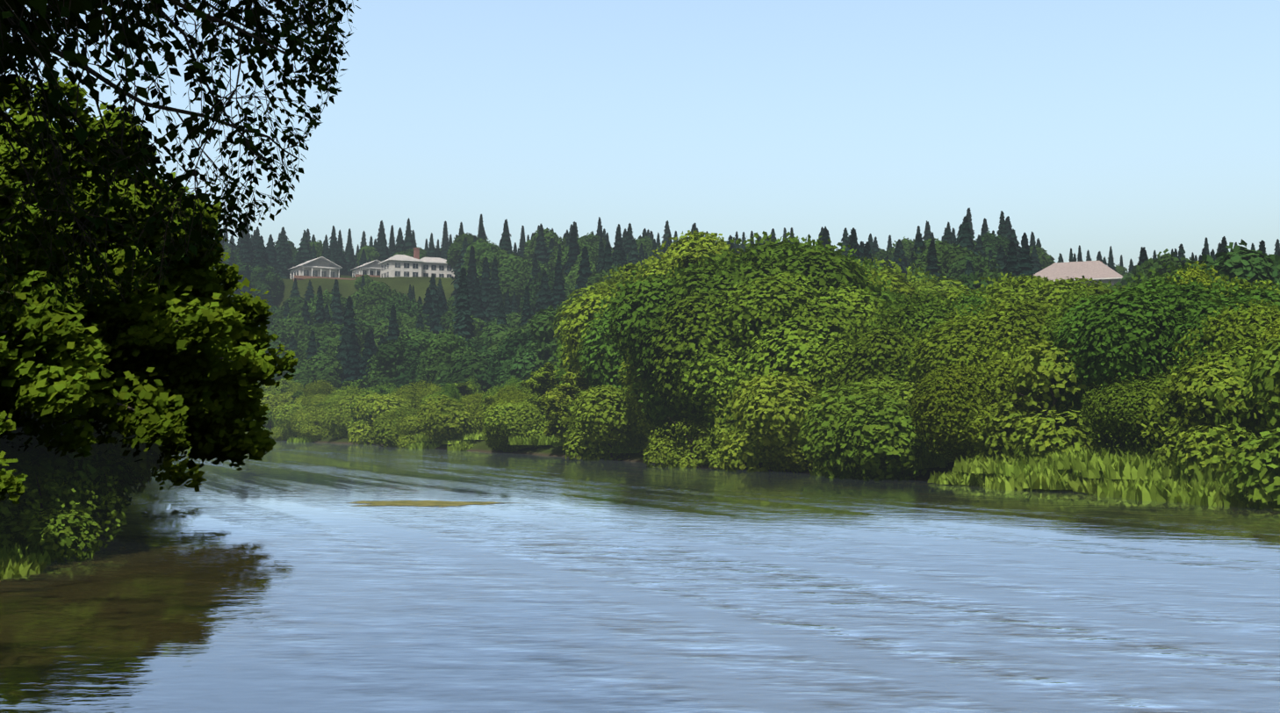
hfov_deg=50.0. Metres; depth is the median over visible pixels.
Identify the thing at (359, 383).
tree
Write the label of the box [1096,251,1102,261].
tree
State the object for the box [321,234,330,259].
tree
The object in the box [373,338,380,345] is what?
tree
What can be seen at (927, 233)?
tree
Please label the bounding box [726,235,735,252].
tree
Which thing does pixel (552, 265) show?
tree
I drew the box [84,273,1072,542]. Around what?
terrain ground
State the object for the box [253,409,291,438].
tree
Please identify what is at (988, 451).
bank grass
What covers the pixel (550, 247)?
tree
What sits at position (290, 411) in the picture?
bush
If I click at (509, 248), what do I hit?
tree
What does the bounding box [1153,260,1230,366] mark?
tree
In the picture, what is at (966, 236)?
tree
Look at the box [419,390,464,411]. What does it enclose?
tree
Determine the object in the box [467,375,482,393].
tree
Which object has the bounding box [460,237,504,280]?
tree
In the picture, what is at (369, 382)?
tree
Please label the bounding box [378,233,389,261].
tree
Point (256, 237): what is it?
tree
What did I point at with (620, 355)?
tree
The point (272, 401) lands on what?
tree
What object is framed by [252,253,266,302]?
tree
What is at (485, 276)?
tree
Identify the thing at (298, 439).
bank grass
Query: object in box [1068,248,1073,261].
tree
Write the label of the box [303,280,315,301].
tree
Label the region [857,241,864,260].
tree
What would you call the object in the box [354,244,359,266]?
tree
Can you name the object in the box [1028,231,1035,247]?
tree
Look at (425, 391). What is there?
bush
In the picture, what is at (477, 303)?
tree
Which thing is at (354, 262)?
tree
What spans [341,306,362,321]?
tree
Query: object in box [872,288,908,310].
tree
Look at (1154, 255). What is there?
tree
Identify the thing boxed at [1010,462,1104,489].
bank grass
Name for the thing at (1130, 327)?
tree
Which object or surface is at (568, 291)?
tree
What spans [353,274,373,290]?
tree
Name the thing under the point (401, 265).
two-storey hip house
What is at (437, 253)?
tree
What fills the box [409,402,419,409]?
tree
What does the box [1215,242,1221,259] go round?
tree
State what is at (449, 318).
tree
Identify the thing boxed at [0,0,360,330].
overhanging tree
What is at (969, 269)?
tree
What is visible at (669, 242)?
tree
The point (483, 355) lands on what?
tree
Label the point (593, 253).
tree
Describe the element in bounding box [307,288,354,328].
tree
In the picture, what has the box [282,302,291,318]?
tree
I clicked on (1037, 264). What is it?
tree
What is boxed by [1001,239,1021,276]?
tree
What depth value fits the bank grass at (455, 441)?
175.68 m
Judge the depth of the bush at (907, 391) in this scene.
93.47 m
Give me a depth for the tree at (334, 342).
290.59 m
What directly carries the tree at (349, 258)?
on the terrain ground at (399, 284)
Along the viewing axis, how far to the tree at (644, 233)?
384.56 m
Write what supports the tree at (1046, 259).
on the terrain ground at (399, 284)
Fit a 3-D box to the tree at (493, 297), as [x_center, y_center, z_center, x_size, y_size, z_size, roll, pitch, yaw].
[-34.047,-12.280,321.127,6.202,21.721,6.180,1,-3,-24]
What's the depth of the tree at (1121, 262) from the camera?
319.15 m
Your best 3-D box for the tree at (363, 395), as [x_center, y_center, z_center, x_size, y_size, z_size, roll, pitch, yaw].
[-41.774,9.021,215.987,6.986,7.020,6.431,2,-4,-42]
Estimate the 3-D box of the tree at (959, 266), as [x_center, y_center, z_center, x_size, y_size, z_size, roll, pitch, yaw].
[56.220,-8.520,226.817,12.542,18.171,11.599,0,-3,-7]
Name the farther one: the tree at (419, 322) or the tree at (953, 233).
the tree at (953, 233)
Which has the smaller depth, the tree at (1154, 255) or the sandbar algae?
the sandbar algae
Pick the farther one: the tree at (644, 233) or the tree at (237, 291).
the tree at (644, 233)
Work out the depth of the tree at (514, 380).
189.52 m
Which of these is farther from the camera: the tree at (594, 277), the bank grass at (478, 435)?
the tree at (594, 277)
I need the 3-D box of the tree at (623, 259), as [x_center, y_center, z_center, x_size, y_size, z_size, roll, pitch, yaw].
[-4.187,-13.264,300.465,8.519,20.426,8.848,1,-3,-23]
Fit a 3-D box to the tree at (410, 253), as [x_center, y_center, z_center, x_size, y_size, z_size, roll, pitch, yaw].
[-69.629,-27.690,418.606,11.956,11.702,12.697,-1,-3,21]
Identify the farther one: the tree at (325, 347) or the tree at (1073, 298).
the tree at (325, 347)
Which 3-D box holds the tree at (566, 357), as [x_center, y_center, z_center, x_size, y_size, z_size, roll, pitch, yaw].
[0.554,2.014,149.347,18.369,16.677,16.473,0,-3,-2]
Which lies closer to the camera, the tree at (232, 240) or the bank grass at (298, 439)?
the bank grass at (298, 439)
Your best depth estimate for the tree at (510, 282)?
331.30 m
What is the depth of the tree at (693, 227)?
327.57 m
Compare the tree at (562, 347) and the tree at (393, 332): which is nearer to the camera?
the tree at (562, 347)
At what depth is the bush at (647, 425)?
120.95 m
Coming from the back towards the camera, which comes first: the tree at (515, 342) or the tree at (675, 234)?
the tree at (675, 234)
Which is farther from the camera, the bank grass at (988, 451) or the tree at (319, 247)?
the tree at (319, 247)
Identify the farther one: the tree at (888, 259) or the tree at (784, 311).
the tree at (888, 259)
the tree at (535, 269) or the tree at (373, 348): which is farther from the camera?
the tree at (535, 269)
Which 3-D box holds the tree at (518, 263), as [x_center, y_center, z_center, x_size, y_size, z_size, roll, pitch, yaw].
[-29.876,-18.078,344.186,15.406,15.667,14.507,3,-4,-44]
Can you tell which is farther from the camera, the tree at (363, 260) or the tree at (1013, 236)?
the tree at (363, 260)
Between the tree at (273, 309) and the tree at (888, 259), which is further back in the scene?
the tree at (273, 309)
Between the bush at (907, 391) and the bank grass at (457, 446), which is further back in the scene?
the bank grass at (457, 446)
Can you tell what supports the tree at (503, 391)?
on the terrain ground at (399, 284)
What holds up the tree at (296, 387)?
on the terrain ground at (399, 284)
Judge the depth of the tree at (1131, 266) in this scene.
261.86 m
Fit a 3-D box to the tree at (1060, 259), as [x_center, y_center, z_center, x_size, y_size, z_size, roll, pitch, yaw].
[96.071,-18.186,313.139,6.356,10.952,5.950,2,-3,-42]
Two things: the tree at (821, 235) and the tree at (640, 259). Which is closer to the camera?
the tree at (821, 235)
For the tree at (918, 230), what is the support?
on the terrain ground at (399, 284)
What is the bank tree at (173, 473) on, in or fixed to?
on the terrain ground at (399, 284)
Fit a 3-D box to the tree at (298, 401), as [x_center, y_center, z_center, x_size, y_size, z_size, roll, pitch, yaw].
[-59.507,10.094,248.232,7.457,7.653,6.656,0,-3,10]
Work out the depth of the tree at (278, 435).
245.00 m
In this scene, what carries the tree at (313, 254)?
on the terrain ground at (399, 284)
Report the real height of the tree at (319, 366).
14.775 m
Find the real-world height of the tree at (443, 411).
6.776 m
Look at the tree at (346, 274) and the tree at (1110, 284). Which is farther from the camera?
the tree at (346, 274)
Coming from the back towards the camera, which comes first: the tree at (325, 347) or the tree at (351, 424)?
the tree at (325, 347)
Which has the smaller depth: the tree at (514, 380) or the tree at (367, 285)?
the tree at (514, 380)
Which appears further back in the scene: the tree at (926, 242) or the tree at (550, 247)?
the tree at (550, 247)
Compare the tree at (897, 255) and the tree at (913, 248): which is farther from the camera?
the tree at (913, 248)
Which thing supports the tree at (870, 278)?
on the terrain ground at (399, 284)
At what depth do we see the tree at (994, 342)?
87.47 m
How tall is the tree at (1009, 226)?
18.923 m
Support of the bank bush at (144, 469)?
on the terrain ground at (399, 284)
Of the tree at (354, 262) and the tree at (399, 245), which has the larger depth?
the tree at (354, 262)
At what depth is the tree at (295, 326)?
328.79 m
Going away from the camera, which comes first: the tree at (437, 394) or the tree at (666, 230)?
the tree at (437, 394)
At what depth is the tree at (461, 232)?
390.41 m
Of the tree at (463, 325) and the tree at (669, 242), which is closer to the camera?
the tree at (463, 325)
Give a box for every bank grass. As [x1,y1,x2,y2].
[0,503,58,535]
[0,541,55,563]
[0,554,48,578]
[287,435,316,442]
[405,439,441,448]
[410,431,438,441]
[441,438,474,444]
[446,442,476,450]
[457,431,488,439]
[509,432,560,445]
[552,439,568,445]
[610,444,646,453]
[650,449,680,462]
[717,448,775,462]
[807,463,828,475]
[825,467,905,479]
[882,446,953,467]
[893,446,942,460]
[927,470,976,485]
[935,448,970,460]
[945,469,984,486]
[951,452,1035,474]
[968,472,1000,483]
[970,445,1038,458]
[977,473,1007,488]
[984,472,1072,491]
[993,454,1068,477]
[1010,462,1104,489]
[1022,439,1116,463]
[1028,449,1093,474]
[1051,445,1172,470]
[1060,446,1132,471]
[1067,473,1164,495]
[1074,453,1175,480]
[1086,474,1174,498]
[1091,445,1153,455]
[1117,442,1173,464]
[1121,474,1224,503]
[1152,458,1211,476]
[1160,475,1254,497]
[1172,454,1250,485]
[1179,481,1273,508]
[1241,456,1279,484]
[1258,477,1279,504]
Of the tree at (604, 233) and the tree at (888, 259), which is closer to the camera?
the tree at (888, 259)
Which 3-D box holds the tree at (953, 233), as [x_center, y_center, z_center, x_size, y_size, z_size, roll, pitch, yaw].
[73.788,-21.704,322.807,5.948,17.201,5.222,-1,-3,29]
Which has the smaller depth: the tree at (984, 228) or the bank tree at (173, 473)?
the bank tree at (173, 473)
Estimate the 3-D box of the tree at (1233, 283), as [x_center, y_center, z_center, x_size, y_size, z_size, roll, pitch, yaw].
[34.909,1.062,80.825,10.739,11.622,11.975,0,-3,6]
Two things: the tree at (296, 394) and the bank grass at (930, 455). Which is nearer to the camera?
the bank grass at (930, 455)
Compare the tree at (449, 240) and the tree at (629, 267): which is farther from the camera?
the tree at (449, 240)
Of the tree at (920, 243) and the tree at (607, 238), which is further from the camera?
the tree at (607, 238)
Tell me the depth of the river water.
30.18 m
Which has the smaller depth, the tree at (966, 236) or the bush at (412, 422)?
the bush at (412, 422)
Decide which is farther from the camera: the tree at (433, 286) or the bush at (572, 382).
the tree at (433, 286)
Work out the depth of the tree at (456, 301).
317.63 m
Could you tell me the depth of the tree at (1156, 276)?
115.45 m
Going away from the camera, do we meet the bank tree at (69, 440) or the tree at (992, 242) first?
the bank tree at (69, 440)
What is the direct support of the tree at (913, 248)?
on the terrain ground at (399, 284)
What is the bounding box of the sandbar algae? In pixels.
[347,500,513,506]
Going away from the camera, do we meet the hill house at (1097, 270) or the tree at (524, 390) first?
the tree at (524, 390)
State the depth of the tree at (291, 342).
306.73 m
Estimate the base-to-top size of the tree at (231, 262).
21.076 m
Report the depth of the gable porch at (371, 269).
407.22 m
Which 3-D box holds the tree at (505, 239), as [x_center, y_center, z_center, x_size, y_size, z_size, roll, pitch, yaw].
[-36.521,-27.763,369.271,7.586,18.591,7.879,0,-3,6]
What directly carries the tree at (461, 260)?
on the terrain ground at (399, 284)
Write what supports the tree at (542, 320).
on the terrain ground at (399, 284)
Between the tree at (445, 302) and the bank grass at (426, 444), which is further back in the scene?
the tree at (445, 302)
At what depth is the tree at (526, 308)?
280.99 m
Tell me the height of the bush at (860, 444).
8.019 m
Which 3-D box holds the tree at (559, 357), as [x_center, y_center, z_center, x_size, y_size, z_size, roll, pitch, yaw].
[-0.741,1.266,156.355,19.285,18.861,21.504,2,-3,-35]
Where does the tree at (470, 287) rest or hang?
on the terrain ground at (399, 284)
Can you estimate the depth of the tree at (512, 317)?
296.88 m
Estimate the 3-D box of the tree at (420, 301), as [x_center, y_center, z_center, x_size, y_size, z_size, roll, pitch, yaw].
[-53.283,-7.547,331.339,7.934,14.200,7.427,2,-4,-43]
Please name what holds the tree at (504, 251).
on the terrain ground at (399, 284)
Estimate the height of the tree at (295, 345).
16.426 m
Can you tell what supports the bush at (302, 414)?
on the terrain ground at (399, 284)
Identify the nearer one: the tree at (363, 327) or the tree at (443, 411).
the tree at (443, 411)
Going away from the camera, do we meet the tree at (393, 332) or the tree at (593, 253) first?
the tree at (393, 332)
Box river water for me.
[0,440,1279,712]
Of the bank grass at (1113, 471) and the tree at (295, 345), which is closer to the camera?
the bank grass at (1113, 471)
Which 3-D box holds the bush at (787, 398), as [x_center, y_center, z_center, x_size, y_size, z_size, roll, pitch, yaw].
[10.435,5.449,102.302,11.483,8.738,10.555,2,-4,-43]
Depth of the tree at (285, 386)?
270.76 m
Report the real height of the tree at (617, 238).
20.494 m
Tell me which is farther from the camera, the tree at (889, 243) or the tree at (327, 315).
the tree at (889, 243)
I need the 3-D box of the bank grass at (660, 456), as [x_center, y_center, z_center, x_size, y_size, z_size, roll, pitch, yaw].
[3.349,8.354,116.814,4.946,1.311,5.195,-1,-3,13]
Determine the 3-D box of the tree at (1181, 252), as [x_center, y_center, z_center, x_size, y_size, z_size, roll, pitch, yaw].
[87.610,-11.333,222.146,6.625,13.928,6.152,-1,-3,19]
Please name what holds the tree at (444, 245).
on the terrain ground at (399, 284)
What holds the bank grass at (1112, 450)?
on the terrain ground at (399, 284)
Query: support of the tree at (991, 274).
on the terrain ground at (399, 284)
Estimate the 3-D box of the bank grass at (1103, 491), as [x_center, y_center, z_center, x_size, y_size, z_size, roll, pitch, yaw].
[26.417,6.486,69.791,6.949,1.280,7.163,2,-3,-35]
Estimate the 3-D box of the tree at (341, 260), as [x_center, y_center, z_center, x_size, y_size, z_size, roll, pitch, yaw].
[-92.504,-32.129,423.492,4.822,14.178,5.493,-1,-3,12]
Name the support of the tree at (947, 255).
on the terrain ground at (399, 284)
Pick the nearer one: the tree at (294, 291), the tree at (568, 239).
the tree at (568, 239)
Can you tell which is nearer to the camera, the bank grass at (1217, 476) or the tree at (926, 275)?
the bank grass at (1217, 476)
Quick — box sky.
[0,0,1279,273]
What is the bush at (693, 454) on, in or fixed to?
on the terrain ground at (399, 284)
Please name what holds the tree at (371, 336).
on the terrain ground at (399, 284)
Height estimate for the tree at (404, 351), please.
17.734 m
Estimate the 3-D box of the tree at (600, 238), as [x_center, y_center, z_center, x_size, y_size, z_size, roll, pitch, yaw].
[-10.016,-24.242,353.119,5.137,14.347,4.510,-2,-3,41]
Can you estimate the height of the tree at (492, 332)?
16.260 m
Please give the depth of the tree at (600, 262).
310.04 m
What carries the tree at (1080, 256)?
on the terrain ground at (399, 284)
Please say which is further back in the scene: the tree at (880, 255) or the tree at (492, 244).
the tree at (492, 244)
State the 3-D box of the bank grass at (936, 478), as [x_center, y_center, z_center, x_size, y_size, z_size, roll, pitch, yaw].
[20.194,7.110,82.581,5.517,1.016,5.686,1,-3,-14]
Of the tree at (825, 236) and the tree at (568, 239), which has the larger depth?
the tree at (568, 239)
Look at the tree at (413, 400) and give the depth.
216.23 m
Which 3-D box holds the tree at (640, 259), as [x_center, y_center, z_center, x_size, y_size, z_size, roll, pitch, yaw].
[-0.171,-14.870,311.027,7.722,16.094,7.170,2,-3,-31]
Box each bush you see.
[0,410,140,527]
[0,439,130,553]
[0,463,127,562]
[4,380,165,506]
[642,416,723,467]
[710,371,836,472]
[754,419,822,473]
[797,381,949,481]
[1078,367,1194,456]
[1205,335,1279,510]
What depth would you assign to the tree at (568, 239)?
341.37 m
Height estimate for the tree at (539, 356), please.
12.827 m
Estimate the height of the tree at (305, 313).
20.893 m
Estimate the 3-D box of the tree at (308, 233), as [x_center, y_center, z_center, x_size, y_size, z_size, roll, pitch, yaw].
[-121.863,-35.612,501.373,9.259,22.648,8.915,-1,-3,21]
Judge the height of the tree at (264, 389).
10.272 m
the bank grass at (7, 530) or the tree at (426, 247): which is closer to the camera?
the bank grass at (7, 530)
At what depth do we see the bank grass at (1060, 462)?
72.56 m
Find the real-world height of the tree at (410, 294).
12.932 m
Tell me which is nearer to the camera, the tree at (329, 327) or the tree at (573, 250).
the tree at (329, 327)
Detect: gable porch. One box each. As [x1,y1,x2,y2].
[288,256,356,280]
[350,259,381,277]
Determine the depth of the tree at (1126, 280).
128.43 m
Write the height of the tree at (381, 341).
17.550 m
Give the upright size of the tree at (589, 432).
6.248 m
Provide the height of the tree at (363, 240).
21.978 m
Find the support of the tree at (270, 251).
on the terrain ground at (399, 284)
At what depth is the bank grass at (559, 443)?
143.71 m
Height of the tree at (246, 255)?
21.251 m
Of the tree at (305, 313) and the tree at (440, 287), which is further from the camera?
the tree at (440, 287)
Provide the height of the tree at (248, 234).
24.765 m
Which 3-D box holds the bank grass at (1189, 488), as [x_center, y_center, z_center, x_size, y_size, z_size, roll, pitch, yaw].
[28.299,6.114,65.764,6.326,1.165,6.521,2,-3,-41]
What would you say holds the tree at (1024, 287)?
on the terrain ground at (399, 284)
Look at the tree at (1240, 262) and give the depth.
112.88 m
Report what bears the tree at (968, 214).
on the terrain ground at (399, 284)
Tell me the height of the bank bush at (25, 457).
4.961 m
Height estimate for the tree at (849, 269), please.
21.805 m
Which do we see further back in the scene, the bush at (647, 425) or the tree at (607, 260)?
the tree at (607, 260)
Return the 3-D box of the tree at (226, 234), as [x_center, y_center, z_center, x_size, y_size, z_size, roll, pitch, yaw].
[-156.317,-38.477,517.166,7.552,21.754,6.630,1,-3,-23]
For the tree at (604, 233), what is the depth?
396.31 m
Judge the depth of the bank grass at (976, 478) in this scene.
79.59 m
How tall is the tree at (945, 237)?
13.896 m
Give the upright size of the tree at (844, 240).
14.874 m
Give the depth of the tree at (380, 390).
236.54 m
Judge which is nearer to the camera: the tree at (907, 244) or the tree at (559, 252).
the tree at (907, 244)
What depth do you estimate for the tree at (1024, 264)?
219.41 m
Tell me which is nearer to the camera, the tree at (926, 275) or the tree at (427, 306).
the tree at (926, 275)
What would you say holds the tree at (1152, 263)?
on the terrain ground at (399, 284)
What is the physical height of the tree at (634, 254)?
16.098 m
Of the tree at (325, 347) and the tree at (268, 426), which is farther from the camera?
the tree at (325, 347)
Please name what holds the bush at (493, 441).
on the terrain ground at (399, 284)
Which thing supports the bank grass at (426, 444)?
on the terrain ground at (399, 284)
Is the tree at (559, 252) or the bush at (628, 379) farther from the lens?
the tree at (559, 252)
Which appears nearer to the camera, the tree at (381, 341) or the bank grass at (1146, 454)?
the bank grass at (1146, 454)
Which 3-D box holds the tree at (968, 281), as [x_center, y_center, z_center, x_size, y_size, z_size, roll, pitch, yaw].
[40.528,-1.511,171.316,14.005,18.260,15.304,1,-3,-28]
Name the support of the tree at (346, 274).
on the terrain ground at (399, 284)
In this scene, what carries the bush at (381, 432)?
on the terrain ground at (399, 284)
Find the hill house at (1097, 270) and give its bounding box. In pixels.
[1032,260,1122,287]
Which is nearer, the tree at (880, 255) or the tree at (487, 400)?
the tree at (487, 400)
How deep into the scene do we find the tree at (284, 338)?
311.09 m
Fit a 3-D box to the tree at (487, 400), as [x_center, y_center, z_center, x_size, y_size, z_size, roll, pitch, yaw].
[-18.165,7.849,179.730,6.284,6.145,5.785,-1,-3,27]
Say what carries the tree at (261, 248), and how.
on the terrain ground at (399, 284)
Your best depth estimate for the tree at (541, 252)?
361.31 m
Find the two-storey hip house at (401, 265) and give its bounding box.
[378,247,454,277]
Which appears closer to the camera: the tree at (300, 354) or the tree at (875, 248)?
the tree at (300, 354)
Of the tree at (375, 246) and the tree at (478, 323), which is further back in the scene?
the tree at (375, 246)
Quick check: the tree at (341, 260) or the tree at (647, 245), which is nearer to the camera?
the tree at (647, 245)
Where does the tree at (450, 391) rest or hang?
on the terrain ground at (399, 284)
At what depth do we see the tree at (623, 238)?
370.14 m
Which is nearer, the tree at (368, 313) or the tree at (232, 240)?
the tree at (368, 313)
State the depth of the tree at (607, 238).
376.38 m
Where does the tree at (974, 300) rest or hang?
on the terrain ground at (399, 284)
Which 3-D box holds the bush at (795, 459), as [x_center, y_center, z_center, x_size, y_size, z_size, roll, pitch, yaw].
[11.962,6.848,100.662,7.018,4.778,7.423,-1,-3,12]
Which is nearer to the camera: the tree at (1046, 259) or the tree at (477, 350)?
the tree at (477, 350)
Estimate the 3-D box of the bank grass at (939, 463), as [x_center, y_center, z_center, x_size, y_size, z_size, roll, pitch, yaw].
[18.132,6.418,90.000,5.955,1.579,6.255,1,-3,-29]
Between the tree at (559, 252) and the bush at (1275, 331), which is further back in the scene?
the tree at (559, 252)
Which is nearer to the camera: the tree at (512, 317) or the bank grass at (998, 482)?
the bank grass at (998, 482)
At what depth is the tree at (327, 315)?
327.72 m
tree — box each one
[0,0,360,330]
[0,75,298,470]
[0,118,222,492]
[0,164,97,458]
[0,335,28,503]
[222,254,254,281]
[223,230,229,245]
[223,245,230,252]
[228,235,236,250]
[228,248,256,260]
[228,251,235,266]
[232,280,241,301]
[234,230,242,253]
[236,215,253,256]
[239,235,253,292]
[241,265,251,294]
[248,241,254,260]
[249,235,273,280]
[250,264,284,304]
[252,226,259,251]
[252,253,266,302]
[252,391,300,428]
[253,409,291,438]
[257,381,267,400]
[258,304,279,329]
[265,234,278,273]
[266,288,273,309]
[266,324,299,353]
[266,378,305,395]
[268,312,312,340]
[270,424,295,440]
[271,295,310,326]
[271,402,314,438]
[273,229,290,279]
[273,238,295,251]
[273,379,301,395]
[274,226,294,273]
[275,342,323,381]
[281,389,303,406]
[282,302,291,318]
[284,334,294,353]
[286,381,303,398]
[288,278,300,302]
[289,352,347,388]
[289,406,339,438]
[290,247,299,264]
[291,339,297,349]
[293,230,311,265]
[293,393,307,404]
[294,248,303,268]
[297,318,342,346]
[299,412,333,441]
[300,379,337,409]
[301,300,311,333]
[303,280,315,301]
[304,330,317,364]
[306,228,310,242]
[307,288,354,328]
[308,244,317,260]
[308,333,333,353]
[309,239,329,257]
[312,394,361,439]
[313,288,325,325]
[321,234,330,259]
[322,385,374,422]
[323,303,333,323]
[324,334,365,368]
[328,225,345,274]
[329,244,338,273]
[330,279,344,324]
[332,337,359,388]
[334,229,347,274]
[337,295,361,365]
[337,316,379,338]
[340,333,360,385]
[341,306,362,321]
[341,379,369,390]
[344,228,355,275]
[344,249,352,276]
[344,416,366,437]
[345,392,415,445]
[349,392,377,420]
[350,280,390,303]
[350,391,383,425]
[351,247,355,275]
[352,283,403,315]
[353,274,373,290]
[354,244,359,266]
[354,330,373,388]
[355,244,379,266]
[356,303,381,323]
[357,248,367,266]
[359,230,366,250]
[360,274,365,288]
[361,382,397,395]
[362,353,404,388]
[367,386,390,395]
[368,236,373,246]
[369,329,377,356]
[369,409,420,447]
[371,312,431,338]
[371,334,424,385]
[371,340,376,357]
[372,238,380,252]
[372,293,423,319]
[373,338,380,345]
[374,299,434,326]
[376,220,388,251]
[377,334,384,348]
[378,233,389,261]
[385,304,400,342]
[387,224,395,257]
[389,387,420,409]
[389,405,428,434]
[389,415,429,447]
[390,227,406,255]
[392,248,427,258]
[392,357,426,391]
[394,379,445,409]
[396,326,437,347]
[403,217,414,247]
[403,227,416,250]
[407,284,413,301]
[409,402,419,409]
[411,230,417,247]
[411,285,416,302]
[416,313,424,331]
[416,335,482,359]
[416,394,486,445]
[417,295,423,303]
[417,329,476,386]
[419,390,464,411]
[422,287,435,327]
[424,238,428,254]
[426,232,435,257]
[429,273,438,316]
[429,295,448,335]
[431,396,467,446]
[434,239,440,258]
[437,278,446,300]
[437,353,491,393]
[438,305,488,333]
[438,381,461,402]
[439,220,448,258]
[441,291,449,311]
[444,315,485,338]
[445,234,453,259]
[445,248,453,269]
[446,295,454,309]
[448,232,480,269]
[450,237,468,296]
[451,222,464,274]
[452,266,475,341]
[452,287,458,310]
[452,381,484,398]
[459,392,486,432]
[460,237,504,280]
[466,244,479,287]
[467,269,474,309]
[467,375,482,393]
[469,277,487,323]
[469,354,497,392]
[475,236,499,252]
[476,213,485,239]
[476,316,518,337]
[476,350,498,390]
[476,395,494,419]
[478,266,524,314]
[478,323,513,339]
[478,381,527,417]
[479,256,491,319]
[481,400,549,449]
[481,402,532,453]
[484,258,501,322]
[487,323,531,352]
[488,329,535,387]
[489,390,534,409]
[490,253,548,312]
[492,385,522,405]
[494,248,514,254]
[494,339,556,388]
[496,301,507,330]
[499,218,512,251]
[503,375,522,385]
[505,311,523,328]
[506,239,512,258]
[512,242,517,255]
[518,225,525,247]
[518,230,525,258]
[518,270,570,313]
[519,259,553,285]
[519,286,531,325]
[520,350,553,373]
[520,362,567,424]
[520,381,555,434]
[523,228,564,262]
[528,298,573,372]
[530,253,539,283]
[532,223,547,263]
[532,271,553,316]
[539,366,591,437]
[542,237,555,265]
[547,236,588,273]
[549,416,568,446]
[550,255,567,309]
[553,244,563,275]
[553,258,648,351]
[553,303,583,390]
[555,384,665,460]
[556,330,571,368]
[558,273,637,387]
[559,393,581,432]
[560,239,598,277]
[560,342,578,372]
[563,225,580,277]
[563,260,596,290]
[564,283,578,301]
[565,232,570,245]
[565,409,619,459]
[568,259,657,388]
[571,262,640,315]
[573,245,592,296]
[574,222,579,237]
[576,263,658,422]
[577,231,606,251]
[585,263,625,290]
[594,241,604,272]
[595,216,604,237]
[597,234,604,249]
[599,242,613,273]
[599,281,638,360]
[602,228,606,239]
[605,232,609,242]
[606,251,786,445]
[611,226,622,258]
[611,251,667,288]
[613,243,622,266]
[613,349,625,365]
[614,223,624,251]
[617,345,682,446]
[618,230,742,366]
[620,249,627,266]
[621,230,626,248]
[623,222,633,256]
[625,252,704,374]
[626,238,639,267]
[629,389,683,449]
[634,236,661,258]
[636,255,642,267]
[639,243,644,259]
[641,228,647,238]
[647,271,891,452]
[649,230,654,243]
[649,238,659,263]
[655,232,661,253]
[661,220,670,251]
[661,230,882,422]
[667,234,671,246]
[672,230,678,248]
[690,222,698,237]
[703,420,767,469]
[718,233,903,363]
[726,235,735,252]
[733,231,740,253]
[740,231,746,251]
[768,228,776,241]
[771,294,890,385]
[782,227,786,240]
[789,227,794,243]
[804,306,942,447]
[815,232,823,254]
[820,228,832,251]
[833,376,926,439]
[839,227,849,256]
[848,227,859,261]
[850,256,972,299]
[854,269,892,306]
[855,255,890,274]
[855,268,923,298]
[855,288,966,388]
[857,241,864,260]
[861,241,873,261]
[868,233,873,249]
[871,236,878,253]
[871,248,894,267]
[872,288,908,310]
[884,255,891,266]
[886,234,891,250]
[888,236,914,266]
[890,238,909,277]
[891,243,905,277]
[904,267,956,285]
[904,298,1085,442]
[906,233,925,267]
[906,237,975,278]
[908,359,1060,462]
[911,234,917,252]
[916,225,920,235]
[920,273,1115,316]
[922,220,931,242]
[923,237,950,253]
[925,240,941,280]
[929,319,1075,445]
[938,271,998,292]
[942,227,949,244]
[944,389,996,453]
[946,222,953,245]
[947,250,1006,279]
[948,289,997,319]
[951,227,956,242]
[955,223,962,244]
[956,215,978,255]
[963,259,974,276]
[964,265,1021,284]
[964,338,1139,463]
[965,207,974,242]
[973,230,1009,261]
[975,234,985,257]
[980,217,989,236]
[992,244,1006,271]
[997,210,1008,252]
[1000,275,1125,294]
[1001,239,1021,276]
[1005,215,1019,244]
[1005,228,1021,264]
[1017,232,1035,277]
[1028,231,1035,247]
[1028,244,1055,268]
[1030,245,1042,273]
[1035,237,1041,251]
[1037,282,1104,435]
[1049,276,1279,448]
[1057,252,1064,262]
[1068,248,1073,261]
[1077,244,1083,261]
[1085,249,1090,260]
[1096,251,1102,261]
[1097,279,1121,291]
[1107,245,1115,270]
[1111,281,1178,450]
[1112,273,1154,289]
[1113,261,1229,295]
[1114,264,1128,276]
[1119,254,1123,266]
[1119,258,1155,286]
[1124,248,1195,285]
[1127,258,1133,273]
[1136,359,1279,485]
[1137,246,1148,266]
[1143,275,1279,371]
[1152,249,1157,259]
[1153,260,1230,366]
[1163,298,1279,457]
[1173,248,1178,257]
[1176,243,1186,262]
[1180,238,1279,289]
[1200,247,1206,255]
[1203,237,1209,255]
[1209,250,1215,260]
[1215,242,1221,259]
[1218,237,1229,252]
[1235,278,1272,293]
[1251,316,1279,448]
[1258,239,1267,254]
[1260,280,1279,292]
[1272,270,1279,289]
[1273,238,1279,255]
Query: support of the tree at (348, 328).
on the terrain ground at (399, 284)
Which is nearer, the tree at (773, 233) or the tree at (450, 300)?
the tree at (450, 300)

